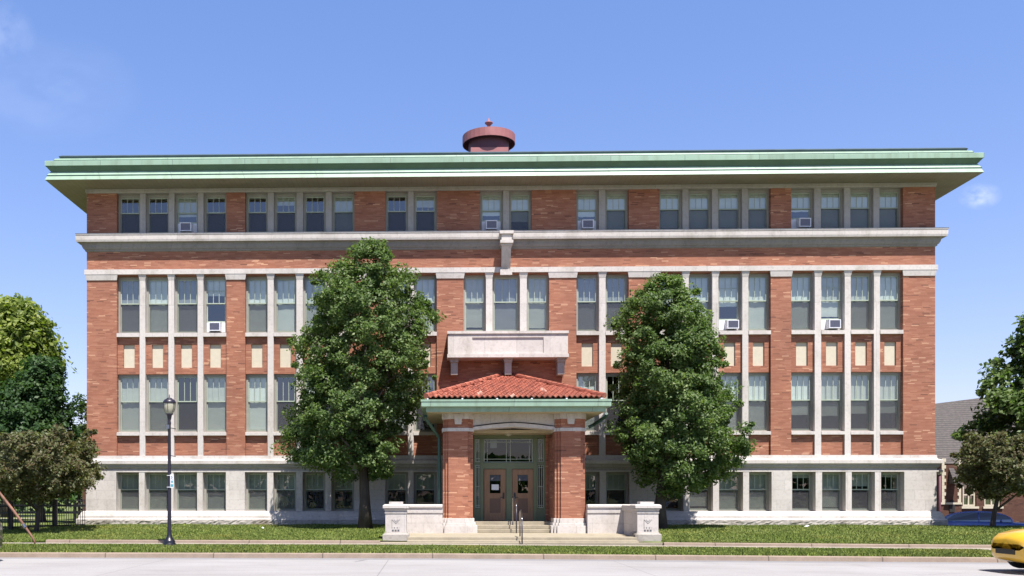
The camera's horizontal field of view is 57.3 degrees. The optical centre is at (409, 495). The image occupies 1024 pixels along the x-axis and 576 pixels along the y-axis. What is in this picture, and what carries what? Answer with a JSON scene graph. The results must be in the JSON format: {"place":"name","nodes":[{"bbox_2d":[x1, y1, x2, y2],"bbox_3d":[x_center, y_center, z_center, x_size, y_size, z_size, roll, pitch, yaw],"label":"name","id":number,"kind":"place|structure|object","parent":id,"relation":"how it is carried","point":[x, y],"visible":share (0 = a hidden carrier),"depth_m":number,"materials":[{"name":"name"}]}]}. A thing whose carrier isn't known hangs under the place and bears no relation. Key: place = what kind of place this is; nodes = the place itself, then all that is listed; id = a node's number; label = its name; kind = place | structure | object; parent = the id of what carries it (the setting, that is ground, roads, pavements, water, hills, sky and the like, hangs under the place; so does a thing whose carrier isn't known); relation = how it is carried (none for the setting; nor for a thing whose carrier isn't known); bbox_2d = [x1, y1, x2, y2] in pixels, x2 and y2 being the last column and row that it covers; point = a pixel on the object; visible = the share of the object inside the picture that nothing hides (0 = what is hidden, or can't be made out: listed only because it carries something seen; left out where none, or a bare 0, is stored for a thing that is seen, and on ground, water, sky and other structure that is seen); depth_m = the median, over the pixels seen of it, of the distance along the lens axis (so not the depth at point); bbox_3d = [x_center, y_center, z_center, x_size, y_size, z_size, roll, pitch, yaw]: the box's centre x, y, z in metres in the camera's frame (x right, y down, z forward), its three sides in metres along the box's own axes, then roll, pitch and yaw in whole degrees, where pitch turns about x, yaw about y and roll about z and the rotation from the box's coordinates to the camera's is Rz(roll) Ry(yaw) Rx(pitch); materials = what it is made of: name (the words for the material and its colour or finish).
{"place":"outdoors","nodes":[
{"label":"outdoors","id":0,"kind":"place"},
{"bbox_2d":[0,510,81,524],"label":"back lawn","id":1,"kind":"structure","parent":0,"point":[63,519],"depth_m":55.69,"materials":[{"name":"green plant"}]},
{"bbox_2d":[0,292,76,516],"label":"maple tree","id":2,"kind":"object","parent":1,"relation":"on","point":[26,330],"visible":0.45,"depth_m":61.00,"materials":[{"name":"green plant"}]},
{"bbox_2d":[0,353,82,522],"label":"dense tree","id":3,"kind":"object","parent":1,"relation":"on","point":[34,396],"visible":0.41,"depth_m":47.66,"materials":[{"name":"green plant"}]},
{"bbox_2d":[71,392,86,517],"bbox_3d":[-19.360,-2.339,54.397,2.472,7.584,2.222,0,0,1],"label":"slender tree","id":4,"kind":"object","parent":1,"relation":"on","point":[82,406],"visible":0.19,"depth_m":54.26,"materials":[{"name":"green plant"}]},
{"bbox_2d":[2,499,81,542],"bbox_3d":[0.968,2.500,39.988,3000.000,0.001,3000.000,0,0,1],"label":"ground","id":5,"kind":"structure","parent":0,"point":[71,508],"depth_m":172.01,"materials":[{"name":"grey concrete"}]},
{"bbox_2d":[0,488,81,511],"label":"wood","id":6,"kind":"object","parent":5,"relation":"on","point":[74,496],"visible":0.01,"depth_m":87.16,"materials":[{"name":"plant"}]},
{"bbox_2d":[45,147,983,541],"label":"brick building","id":7,"kind":"structure","parent":5,"relation":"on","point":[525,345],"depth_m":39.85,"materials":[{"name":"red brick"}]},
{"bbox_2d":[117,277,139,336],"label":"window","id":8,"kind":"structure","parent":7,"relation":"in","point":[129,287],"depth_m":40.60,"materials":[{"name":"glass"}]},
{"bbox_2d":[117,375,139,435],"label":"window","id":9,"kind":"structure","parent":7,"relation":"in","point":[129,385],"depth_m":40.68,"materials":[{"name":"glass"}]},
{"bbox_2d":[119,472,138,510],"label":"window","id":10,"kind":"structure","parent":7,"relation":"in","point":[128,481],"depth_m":40.61,"materials":[{"name":"glass"}]},
{"bbox_2d":[119,195,139,232],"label":"window","id":11,"kind":"structure","parent":7,"relation":"in","point":[128,222],"depth_m":40.60,"materials":[{"name":"glass"}]},
{"bbox_2d":[145,277,167,336],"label":"window","id":12,"kind":"structure","parent":7,"relation":"in","point":[157,287],"depth_m":40.57,"materials":[{"name":"glass"}]},
{"bbox_2d":[145,375,167,435],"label":"window","id":13,"kind":"structure","parent":7,"relation":"in","point":[157,385],"depth_m":40.58,"materials":[{"name":"glass"}]},
{"bbox_2d":[147,472,167,510],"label":"window","id":14,"kind":"structure","parent":7,"relation":"in","point":[157,482],"depth_m":40.58,"materials":[{"name":"glass"}]},
{"bbox_2d":[147,195,168,232],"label":"window","id":15,"kind":"structure","parent":7,"relation":"in","point":[156,222],"depth_m":40.57,"materials":[{"name":"glass"}]},
{"bbox_2d":[174,277,197,336],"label":"window","id":16,"kind":"structure","parent":7,"relation":"in","point":[186,288],"depth_m":40.54,"materials":[{"name":"glass"}]},
{"bbox_2d":[174,374,197,435],"bbox_3d":[-9.693,-3.958,40.436,1.027,2.673,0.440,0,0,1],"label":"window","id":17,"kind":"structure","parent":7,"relation":"in","point":[186,412],"depth_m":40.53,"materials":[{"name":"glass"}]},
{"bbox_2d":[175,472,196,510],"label":"window","id":18,"kind":"structure","parent":7,"relation":"in","point":[185,482],"depth_m":40.54,"materials":[{"name":"glass"}]},
{"bbox_2d":[175,195,197,232],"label":"window","id":19,"kind":"structure","parent":7,"relation":"in","point":[185,205],"depth_m":40.52,"materials":[{"name":"glass"}]},
{"bbox_2d":[203,277,225,336],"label":"window","id":20,"kind":"structure","parent":7,"relation":"in","point":[214,286],"depth_m":40.49,"materials":[{"name":"glass"}]},
{"bbox_2d":[203,374,225,435],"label":"window","id":21,"kind":"structure","parent":7,"relation":"in","point":[215,384],"depth_m":40.58,"materials":[{"name":"glass"}]},
{"bbox_2d":[205,194,225,231],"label":"window","id":22,"kind":"structure","parent":7,"relation":"in","point":[214,221],"depth_m":40.51,"materials":[{"name":"glass"}]},
{"bbox_2d":[205,472,225,510],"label":"window","id":23,"kind":"structure","parent":7,"relation":"in","point":[215,482],"depth_m":40.51,"materials":[{"name":"glass"}]},
{"bbox_2d":[245,276,267,336],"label":"window","id":24,"kind":"structure","parent":7,"relation":"in","point":[256,287],"depth_m":40.47,"materials":[{"name":"glass"}]},
{"bbox_2d":[245,374,267,435],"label":"window","id":25,"kind":"structure","parent":7,"relation":"in","point":[256,384],"depth_m":40.55,"materials":[{"name":"glass"}]},
{"bbox_2d":[246,472,266,510],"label":"window","id":26,"kind":"structure","parent":7,"relation":"in","point":[256,482],"depth_m":40.47,"materials":[{"name":"glass"}]},
{"bbox_2d":[246,194,267,231],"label":"window","id":27,"kind":"structure","parent":7,"relation":"in","point":[255,221],"depth_m":40.46,"materials":[{"name":"glass"}]},
{"bbox_2d":[274,276,295,336],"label":"window","id":28,"kind":"structure","parent":7,"relation":"in","point":[285,286],"depth_m":40.51,"materials":[{"name":"glass"}]},
{"bbox_2d":[274,374,295,435],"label":"window","id":29,"kind":"structure","parent":7,"relation":"in","point":[279,420],"depth_m":40.42,"materials":[{"name":"glass"}]},
{"bbox_2d":[275,472,295,510],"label":"window","id":30,"kind":"structure","parent":7,"relation":"in","point":[285,482],"depth_m":40.44,"materials":[{"name":"glass"}]},
{"bbox_2d":[275,194,296,231],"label":"window","id":31,"kind":"structure","parent":7,"relation":"in","point":[284,221],"depth_m":40.43,"materials":[{"name":"glass"}]},
{"bbox_2d":[304,472,324,510],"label":"window","id":32,"kind":"structure","parent":7,"relation":"in","point":[314,485],"depth_m":40.41,"materials":[{"name":"glass"}]},
{"bbox_2d":[304,194,325,231],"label":"window","id":33,"kind":"structure","parent":7,"relation":"in","point":[313,221],"depth_m":40.40,"materials":[{"name":"glass"}]},
{"bbox_2d":[304,276,325,336],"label":"window","id":34,"kind":"structure","parent":7,"relation":"in","point":[309,290],"depth_m":40.49,"materials":[{"name":"glass"}]},
{"bbox_2d":[332,193,353,231],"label":"window","id":35,"kind":"structure","parent":7,"relation":"in","point":[342,203],"depth_m":40.37,"materials":[{"name":"glass"}]},
{"bbox_2d":[332,472,353,510],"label":"window","id":36,"kind":"structure","parent":7,"relation":"in","point":[342,496],"depth_m":40.38,"materials":[{"name":"glass"}]},
{"bbox_2d":[385,193,407,230],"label":"window","id":37,"kind":"structure","parent":7,"relation":"in","point":[394,220],"depth_m":40.32,"materials":[{"name":"glass"}]},
{"bbox_2d":[385,472,407,508],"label":"window","id":38,"kind":"structure","parent":7,"relation":"in","point":[396,487],"depth_m":40.33,"materials":[{"name":"glass"}]},
{"bbox_2d":[414,193,436,230],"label":"window","id":39,"kind":"structure","parent":7,"relation":"in","point":[423,220],"depth_m":40.30,"materials":[{"name":"glass"}]},
{"bbox_2d":[414,275,436,335],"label":"window","id":40,"kind":"structure","parent":7,"relation":"in","point":[427,284],"depth_m":40.36,"materials":[{"name":"glass"}]},
{"bbox_2d":[414,374,436,434],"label":"window","id":41,"kind":"structure","parent":7,"relation":"in","point":[421,427],"depth_m":40.30,"materials":[{"name":"glass"}]},
{"bbox_2d":[414,472,436,503],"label":"window","id":42,"kind":"structure","parent":7,"relation":"in","point":[425,483],"depth_m":40.30,"materials":[{"name":"glass"}]},
{"bbox_2d":[464,275,485,330],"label":"window","id":43,"kind":"structure","parent":7,"relation":"in","point":[474,285],"depth_m":40.33,"materials":[{"name":"glass"}]},
{"bbox_2d":[462,118,514,151],"bbox_3d":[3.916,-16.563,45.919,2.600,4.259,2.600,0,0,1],"label":"roof ventilator","id":44,"kind":"object","parent":7,"relation":"on","point":[489,138],"visible":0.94,"depth_m":44.95,"materials":[{"name":"red metal"}]},
{"bbox_2d":[480,192,502,230],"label":"window","id":45,"kind":"structure","parent":7,"relation":"in","point":[491,203],"depth_m":40.22,"materials":[{"name":"glass"}]},
{"bbox_2d":[484,469,505,519],"bbox_3d":[3.386,-0.046,36.836,0.855,2.032,0.134,0,0,1],"label":"door","id":46,"kind":"structure","parent":7,"relation":"in","point":[494,503],"depth_m":36.84,"materials":[{"name":"brown wood"}]},
{"bbox_2d":[492,275,518,330],"bbox_3d":[4.159,-8.317,40.231,1.181,2.463,0.180,0,0,1],"label":"window","id":47,"kind":"structure","parent":7,"relation":"in","point":[505,288],"depth_m":40.29,"materials":[{"name":"glass"}]},
{"bbox_2d":[484,439,532,461],"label":"transom window","id":48,"kind":"structure","parent":7,"relation":"in","point":[495,450],"depth_m":36.86,"materials":[{"name":"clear glass"}]},
{"bbox_2d":[509,192,530,229],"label":"window","id":49,"kind":"structure","parent":7,"relation":"in","point":[519,202],"depth_m":40.20,"materials":[{"name":"glass"}]},
{"bbox_2d":[512,469,532,519],"bbox_3d":[4.481,-0.046,36.809,0.814,2.032,0.134,0,0,1],"label":"door","id":50,"kind":"structure","parent":7,"relation":"in","point":[524,501],"depth_m":36.82,"materials":[{"name":"brown wood"}]},
{"bbox_2d":[527,275,548,330],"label":"window","id":51,"kind":"structure","parent":7,"relation":"in","point":[537,285],"depth_m":40.26,"materials":[{"name":"glass"}]},
{"bbox_2d":[576,191,597,229],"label":"window","id":52,"kind":"structure","parent":7,"relation":"in","point":[586,201],"depth_m":40.20,"materials":[{"name":"glass"}]},
{"bbox_2d":[576,275,598,335],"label":"window","id":53,"kind":"structure","parent":7,"relation":"in","point":[586,285],"depth_m":40.13,"materials":[{"name":"glass"}]},
{"bbox_2d":[576,373,598,434],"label":"window","id":54,"kind":"structure","parent":7,"relation":"in","point":[583,380],"depth_m":40.12,"materials":[{"name":"glass"}]},
{"bbox_2d":[585,472,597,509],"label":"window","id":55,"kind":"structure","parent":7,"relation":"in","point":[591,478],"depth_m":40.12,"materials":[{"name":"glass"}]},
{"bbox_2d":[605,191,627,229],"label":"window","id":56,"kind":"structure","parent":7,"relation":"in","point":[616,202],"depth_m":40.09,"materials":[{"name":"glass"}]},
{"bbox_2d":[606,274,627,334],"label":"window","id":57,"kind":"structure","parent":7,"relation":"in","point":[616,284],"depth_m":40.10,"materials":[{"name":"glass"}]},
{"bbox_2d":[606,373,627,434],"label":"window","id":58,"kind":"structure","parent":7,"relation":"in","point":[610,412],"depth_m":40.09,"materials":[{"name":"glass"}]},
{"bbox_2d":[606,472,627,503],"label":"window","id":59,"kind":"structure","parent":7,"relation":"in","point":[616,482],"depth_m":40.10,"materials":[{"name":"glass"}]},
{"bbox_2d":[659,191,680,228],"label":"window","id":60,"kind":"structure","parent":7,"relation":"in","point":[669,201],"depth_m":40.04,"materials":[{"name":"glass"}]},
{"bbox_2d":[688,190,710,228],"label":"window","id":61,"kind":"structure","parent":7,"relation":"in","point":[699,202],"depth_m":40.01,"materials":[{"name":"glass"}]},
{"bbox_2d":[689,274,710,329],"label":"window","id":62,"kind":"structure","parent":7,"relation":"in","point":[703,281],"depth_m":40.09,"materials":[{"name":"glass"}]},
{"bbox_2d":[689,472,710,510],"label":"window","id":63,"kind":"structure","parent":7,"relation":"in","point":[701,501],"depth_m":40.00,"materials":[{"name":"glass"}]},
{"bbox_2d":[718,190,740,228],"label":"window","id":64,"kind":"structure","parent":7,"relation":"in","point":[729,201],"depth_m":39.98,"materials":[{"name":"glass"}]},
{"bbox_2d":[719,472,740,510],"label":"window","id":65,"kind":"structure","parent":7,"relation":"in","point":[730,491],"depth_m":39.98,"materials":[{"name":"glass"}]},
{"bbox_2d":[718,274,742,334],"bbox_3d":[13.710,-8.225,39.870,1.015,2.647,0.440,0,0,1],"label":"window","id":66,"kind":"structure","parent":7,"relation":"in","point":[729,285],"depth_m":39.96,"materials":[{"name":"glass"}]},
{"bbox_2d":[720,373,740,434],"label":"window","id":67,"kind":"structure","parent":7,"relation":"in","point":[736,417],"depth_m":39.97,"materials":[{"name":"glass"}]},
{"bbox_2d":[748,190,768,228],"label":"window","id":68,"kind":"structure","parent":7,"relation":"in","point":[758,200],"depth_m":39.94,"materials":[{"name":"glass"}]},
{"bbox_2d":[749,472,768,510],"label":"window","id":69,"kind":"structure","parent":7,"relation":"in","point":[758,481],"depth_m":39.95,"materials":[{"name":"glass"}]},
{"bbox_2d":[748,274,770,334],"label":"window","id":70,"kind":"structure","parent":7,"relation":"in","point":[758,284],"depth_m":40.02,"materials":[{"name":"glass"}]},
{"bbox_2d":[748,373,770,434],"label":"window","id":71,"kind":"structure","parent":7,"relation":"in","point":[758,383],"depth_m":39.94,"materials":[{"name":"glass"}]},
{"bbox_2d":[791,190,812,227],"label":"window","id":72,"kind":"structure","parent":7,"relation":"in","point":[801,200],"depth_m":39.92,"materials":[{"name":"glass"}]},
{"bbox_2d":[792,472,812,510],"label":"window","id":73,"kind":"structure","parent":7,"relation":"in","point":[802,499],"depth_m":39.90,"materials":[{"name":"glass"}]},
{"bbox_2d":[791,273,814,334],"bbox_3d":[16.780,-8.225,39.796,0.994,2.647,0.440,0,0,1],"label":"window","id":74,"kind":"structure","parent":7,"relation":"in","point":[801,283],"depth_m":39.90,"materials":[{"name":"glass"}]},
{"bbox_2d":[791,373,814,434],"bbox_3d":[16.780,-3.958,39.796,0.994,2.673,0.440,0,0,1],"label":"window","id":75,"kind":"structure","parent":7,"relation":"in","point":[801,383],"depth_m":39.90,"materials":[{"name":"glass"}]},
{"bbox_2d":[821,189,841,227],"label":"window","id":76,"kind":"structure","parent":7,"relation":"in","point":[831,200],"depth_m":39.88,"materials":[{"name":"glass"}]},
{"bbox_2d":[822,472,841,510],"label":"window","id":77,"kind":"structure","parent":7,"relation":"in","point":[831,481],"depth_m":39.88,"materials":[{"name":"glass"}]},
{"bbox_2d":[821,273,844,334],"bbox_3d":[18.045,-8.225,39.765,0.993,2.647,0.440,0,0,1],"label":"window","id":78,"kind":"structure","parent":7,"relation":"in","point":[831,283],"depth_m":39.95,"materials":[{"name":"glass"}]},
{"bbox_2d":[821,372,844,434],"bbox_3d":[18.045,-3.958,39.765,0.993,2.673,0.440,0,0,1],"label":"window","id":79,"kind":"structure","parent":7,"relation":"in","point":[831,382],"depth_m":39.88,"materials":[{"name":"glass"}]},
{"bbox_2d":[850,189,870,227],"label":"window","id":80,"kind":"structure","parent":7,"relation":"in","point":[860,199],"depth_m":39.85,"materials":[{"name":"glass"}]},
{"bbox_2d":[852,472,870,510],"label":"window","id":81,"kind":"structure","parent":7,"relation":"in","point":[861,498],"depth_m":39.85,"materials":[{"name":"glass"}]},
{"bbox_2d":[851,273,873,333],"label":"window","id":82,"kind":"structure","parent":7,"relation":"in","point":[860,282],"depth_m":39.85,"materials":[{"name":"glass"}]},
{"bbox_2d":[851,372,873,434],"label":"window","id":83,"kind":"structure","parent":7,"relation":"in","point":[860,381],"depth_m":39.85,"materials":[{"name":"glass"}]},
{"bbox_2d":[879,189,899,227],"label":"window","id":84,"kind":"structure","parent":7,"relation":"in","point":[889,199],"depth_m":39.82,"materials":[{"name":"glass"}]},
{"bbox_2d":[881,472,899,510],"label":"window","id":85,"kind":"structure","parent":7,"relation":"in","point":[890,498],"depth_m":39.81,"materials":[{"name":"glass"}]},
{"bbox_2d":[880,273,903,333],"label":"window","id":86,"kind":"structure","parent":7,"relation":"in","point":[889,282],"depth_m":39.82,"materials":[{"name":"glass"}]},
{"bbox_2d":[880,372,903,434],"bbox_3d":[20.511,-3.958,39.705,0.973,2.673,0.440,0,0,1],"label":"window","id":87,"kind":"structure","parent":7,"relation":"in","point":[889,381],"depth_m":39.82,"materials":[{"name":"glass"}]},
{"bbox_2d":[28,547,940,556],"bbox_3d":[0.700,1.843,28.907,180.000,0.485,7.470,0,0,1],"label":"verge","id":88,"kind":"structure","parent":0,"point":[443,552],"depth_m":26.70,"materials":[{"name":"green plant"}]},
{"bbox_2d":[163,394,175,545],"bbox_3d":[-7.692,-0.816,29.745,0.410,4.901,0.410,0,0,1],"label":"street lamp","id":89,"kind":"object","parent":88,"relation":"on","point":[169,404],"visible":0.99,"depth_m":29.69,"materials":[{"name":"black metal"}]},
{"bbox_2d":[0,552,1007,562],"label":"kerb","id":90,"kind":"structure","parent":88,"relation":"on","point":[501,556],"depth_m":26.00,"materials":[{"name":"concrete"}]},
{"bbox_2d":[0,523,1023,556],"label":"lawn","id":91,"kind":"structure","parent":0,"point":[381,539],"depth_m":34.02,"materials":[{"name":"green plant"}]},
{"bbox_2d":[0,499,84,529],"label":"iron fence","id":92,"kind":"object","parent":91,"relation":"on","point":[10,518],"visible":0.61,"depth_m":37.97,"materials":[{"name":"black metal"}]},
{"bbox_2d":[0,423,108,531],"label":"crabapple tree","id":93,"kind":"object","parent":91,"relation":"on","point":[23,473],"visible":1,"depth_m":35.18,"materials":[{"name":"green plant"}]},
{"bbox_2d":[270,236,446,528],"bbox_3d":[-2.041,-4.441,37.081,7.086,11.671,5.331,0,0,1],"label":"street tree","id":94,"kind":"object","parent":91,"relation":"on","point":[339,301],"visible":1,"depth_m":36.14,"materials":[{"name":"green plant"}]},
{"bbox_2d":[383,502,408,541],"bbox_3d":[-0.460,1.024,31.874,0.886,1.653,0.886,0,0,1],"label":"stone pedestal","id":95,"kind":"object","parent":91,"relation":"on","point":[395,524],"visible":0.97,"depth_m":31.51,"materials":[{"name":"stone"}]},
{"bbox_2d":[389,504,442,532],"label":"wall","id":96,"kind":"structure","parent":91,"relation":"on","point":[424,518],"depth_m":34.54,"materials":[{"name":"stone"}]},
{"bbox_2d":[7,539,990,549],"bbox_3d":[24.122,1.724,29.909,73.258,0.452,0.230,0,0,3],"label":"sidewalk","id":97,"kind":"structure","parent":91,"relation":"on","point":[664,543],"depth_m":30.64,"materials":[{"name":"concrete"}]},
{"bbox_2d":[380,520,662,544],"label":"entrance steps","id":98,"kind":"structure","parent":91,"relation":"on","point":[504,532],"depth_m":31.39,"materials":[{"name":"stone"}]},
{"bbox_2d":[585,504,649,535],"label":"wall","id":99,"kind":"structure","parent":91,"relation":"on","point":[609,518],"depth_m":34.38,"materials":[{"name":"stone"}]},
{"bbox_2d":[630,502,661,541],"bbox_3d":[8.043,1.023,31.667,0.884,1.654,0.884,0,0,1],"label":"stone pedestal","id":100,"kind":"object","parent":91,"relation":"on","point":[645,524],"visible":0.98,"depth_m":31.31,"materials":[{"name":"stone"}]},
{"bbox_2d":[603,272,760,528],"bbox_3d":[10.669,-3.764,36.601,5.362,10.329,4.912,0,0,-30],"label":"street tree","id":101,"kind":"object","parent":91,"relation":"on","point":[689,391],"visible":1,"depth_m":35.83,"materials":[{"name":"green plant"}]},
{"bbox_2d":[949,430,1023,526],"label":"crabapple tree","id":102,"kind":"object","parent":91,"relation":"on","point":[996,473],"visible":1,"depth_m":36.59,"materials":[{"name":"green plant"}]},
{"bbox_2d":[0,559,1023,575],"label":"road","id":103,"kind":"structure","parent":0,"point":[126,567],"depth_m":22.54,"materials":[{"name":"grey asphalt"}]},
{"bbox_2d":[0,557,1008,563],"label":"gutter","id":104,"kind":"object","parent":103,"relation":"on","point":[513,560],"visible":0.95,"depth_m":25.50,"materials":[{"name":"concrete"}]},
{"bbox_2d":[991,529,1023,567],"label":"moving car","id":105,"kind":"object","parent":103,"relation":"on","point":[1008,546],"visible":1,"depth_m":21.66,"materials":[{"name":"yellow paint"}]},
{"bbox_2d":[0,0,1023,427],"label":"sky","id":106,"kind":"structure","parent":0,"point":[78,77],"materials":[{"name":"blue"}]},
{"bbox_2d":[935,397,1023,522],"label":"brick church","id":107,"kind":"structure","parent":0,"point":[951,417],"depth_m":61.22,"materials":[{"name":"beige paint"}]},
{"label":"parking lot","id":108,"kind":"structure","parent":0,"visible":0},
{"bbox_2d":[945,511,1023,525],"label":"parked car","id":109,"kind":"object","parent":108,"relation":"on","point":[969,518],"visible":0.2,"depth_m":49.31,"materials":[{"name":"blue paint"}]},
{"bbox_2d":[950,311,1023,455],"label":"broadleaf tree","id":110,"kind":"object","parent":108,"relation":"on","point":[1005,405],"visible":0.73,"depth_m":48.34,"materials":[{"name":"green plant"}]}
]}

